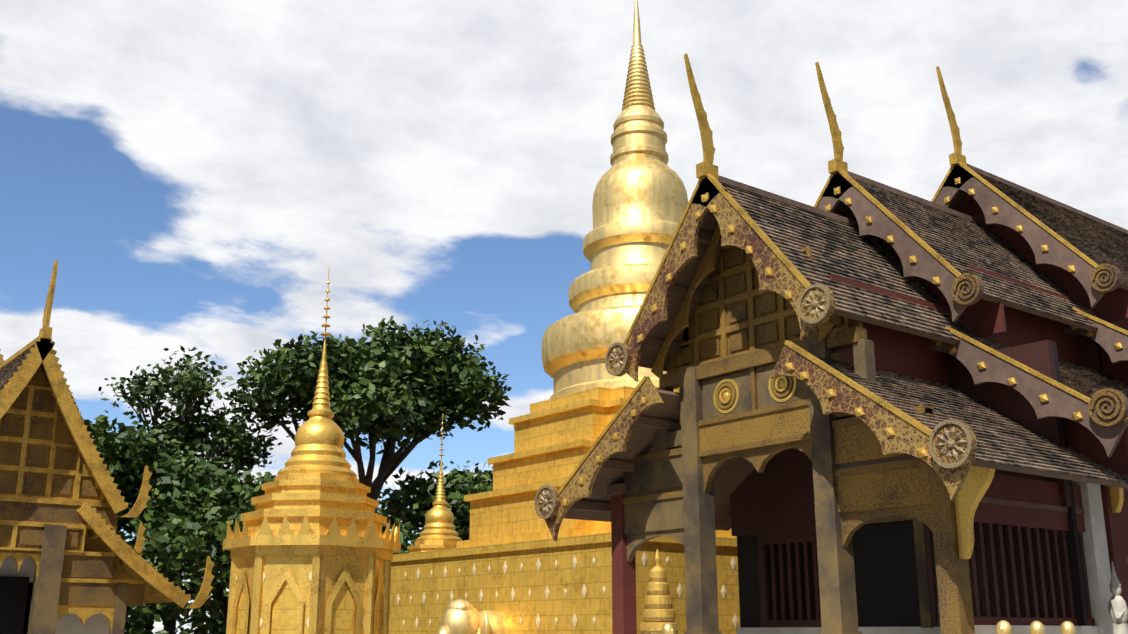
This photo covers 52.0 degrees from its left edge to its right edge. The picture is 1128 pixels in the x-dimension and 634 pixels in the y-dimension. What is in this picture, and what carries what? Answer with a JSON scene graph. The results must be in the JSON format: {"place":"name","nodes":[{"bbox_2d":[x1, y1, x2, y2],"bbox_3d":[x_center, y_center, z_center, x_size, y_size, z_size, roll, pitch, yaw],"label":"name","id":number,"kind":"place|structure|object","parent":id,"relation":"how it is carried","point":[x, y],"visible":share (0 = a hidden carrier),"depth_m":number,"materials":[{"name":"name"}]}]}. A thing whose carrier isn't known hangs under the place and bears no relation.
{"place":"outdoors","nodes":[
{"label":"outdoors","id":0,"kind":"place"},
{"bbox_2d":[98,345,277,633],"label":"sparse tree","id":1,"kind":"object","parent":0,"point":[232,436],"depth_m":45.12,"materials":[{"name":"green plant"}]},
{"bbox_2d":[223,316,511,499],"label":"tree","id":2,"kind":"object","parent":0,"point":[359,369],"depth_m":44.62,"materials":[{"name":"green plant"}]},
{"bbox_2d":[0,0,1127,633],"label":"sky","id":3,"kind":"structure","parent":0,"point":[193,173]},
{"label":"ground","id":4,"kind":"structure","parent":0,"visible":0},
{"bbox_2d":[0,260,214,633],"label":"temple building","id":5,"kind":"structure","parent":4,"relation":"on","point":[71,562],"depth_m":22.66,"materials":[{"name":"gold metal"}]},
{"bbox_2d":[0,345,174,585],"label":"ubosot roof shingles","id":6,"kind":"object","parent":5,"relation":"attached to","point":[7,371],"visible":0.06,"depth_m":23.05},
{"bbox_2d":[222,267,400,633],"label":"chedi","id":7,"kind":"structure","parent":4,"relation":"on","point":[312,547],"depth_m":19.84,"materials":[{"name":"gold metal"}]},
{"bbox_2d":[407,413,461,552],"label":"chedi","id":8,"kind":"structure","parent":4,"relation":"on","point":[438,532],"depth_m":35.62,"materials":[{"name":"gold metal"}]},
{"bbox_2d":[389,386,739,633],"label":"stupa base","id":9,"kind":"object","parent":4,"relation":"on","point":[516,565],"visible":0.4,"depth_m":28.10,"materials":[{"name":"gold metal"}]},
{"bbox_2d":[437,599,509,633],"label":"elephant statue","id":10,"kind":"object","parent":9,"relation":"attached to","point":[460,616],"visible":1,"depth_m":26.50,"materials":[{"name":"gold metal"}]},
{"bbox_2d":[542,0,687,398],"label":"stupa","id":11,"kind":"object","parent":9,"relation":"on","point":[640,201],"depth_m":32.04,"materials":[{"name":"gold metal"}]},
{"bbox_2d":[640,549,677,633],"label":"stupa","id":12,"kind":"object","parent":4,"relation":"on","point":[658,612],"visible":0.98,"depth_m":17.02,"materials":[{"name":"gold metal"}]},
{"bbox_2d":[535,53,1127,633],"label":"temple building","id":13,"kind":"structure","parent":4,"relation":"on","point":[835,501],"depth_m":17.58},
{"bbox_2d":[659,173,1127,482],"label":"viharn roof shingles","id":14,"kind":"object","parent":13,"relation":"attached to","point":[848,251],"visible":0.21,"depth_m":17.94,"materials":[{"name":"brown wood"}]},
{"bbox_2d":[1108,561,1127,633],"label":"statue","id":15,"kind":"object","parent":4,"relation":"on","point":[1117,609],"visible":1,"depth_m":15.72,"materials":[{"name":"white stone"}]},
{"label":"statue plinths","id":16,"kind":"object","parent":4,"relation":"on","visible":0},
{"bbox_2d":[662,620,1075,633],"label":"decorative balls","id":17,"kind":"object","parent":16,"relation":"on","point":[1036,627],"visible":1,"depth_m":13.99,"materials":[{"name":"gold metal"}]},
{"label":"lawn ground","id":18,"kind":"structure","parent":0,"visible":0},
{"bbox_2d":[84,414,251,541],"bbox_3d":[-15.239,7.934,39.353,8.398,9.344,6.075,12,-19,-36],"label":"tree","id":19,"kind":"object","parent":18,"relation":"on","point":[130,452],"depth_m":39.25,"materials":[{"name":"green plant"}]},
{"bbox_2d":[116,468,280,633],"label":"tree","id":20,"kind":"object","parent":18,"relation":"on","point":[222,496],"depth_m":38.00,"materials":[{"name":"green plant"}]},
{"bbox_2d":[116,492,422,633],"bbox_3d":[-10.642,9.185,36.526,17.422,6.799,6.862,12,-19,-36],"label":"hedge foliage","id":21,"kind":"object","parent":18,"relation":"on","point":[190,544],"visible":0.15,"depth_m":34.75,"materials":[{"name":"green plant"}]},
{"bbox_2d":[374,460,492,544],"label":"tree","id":22,"kind":"object","parent":18,"relation":"on","point":[458,485],"depth_m":43.83,"materials":[{"name":"green plant"}]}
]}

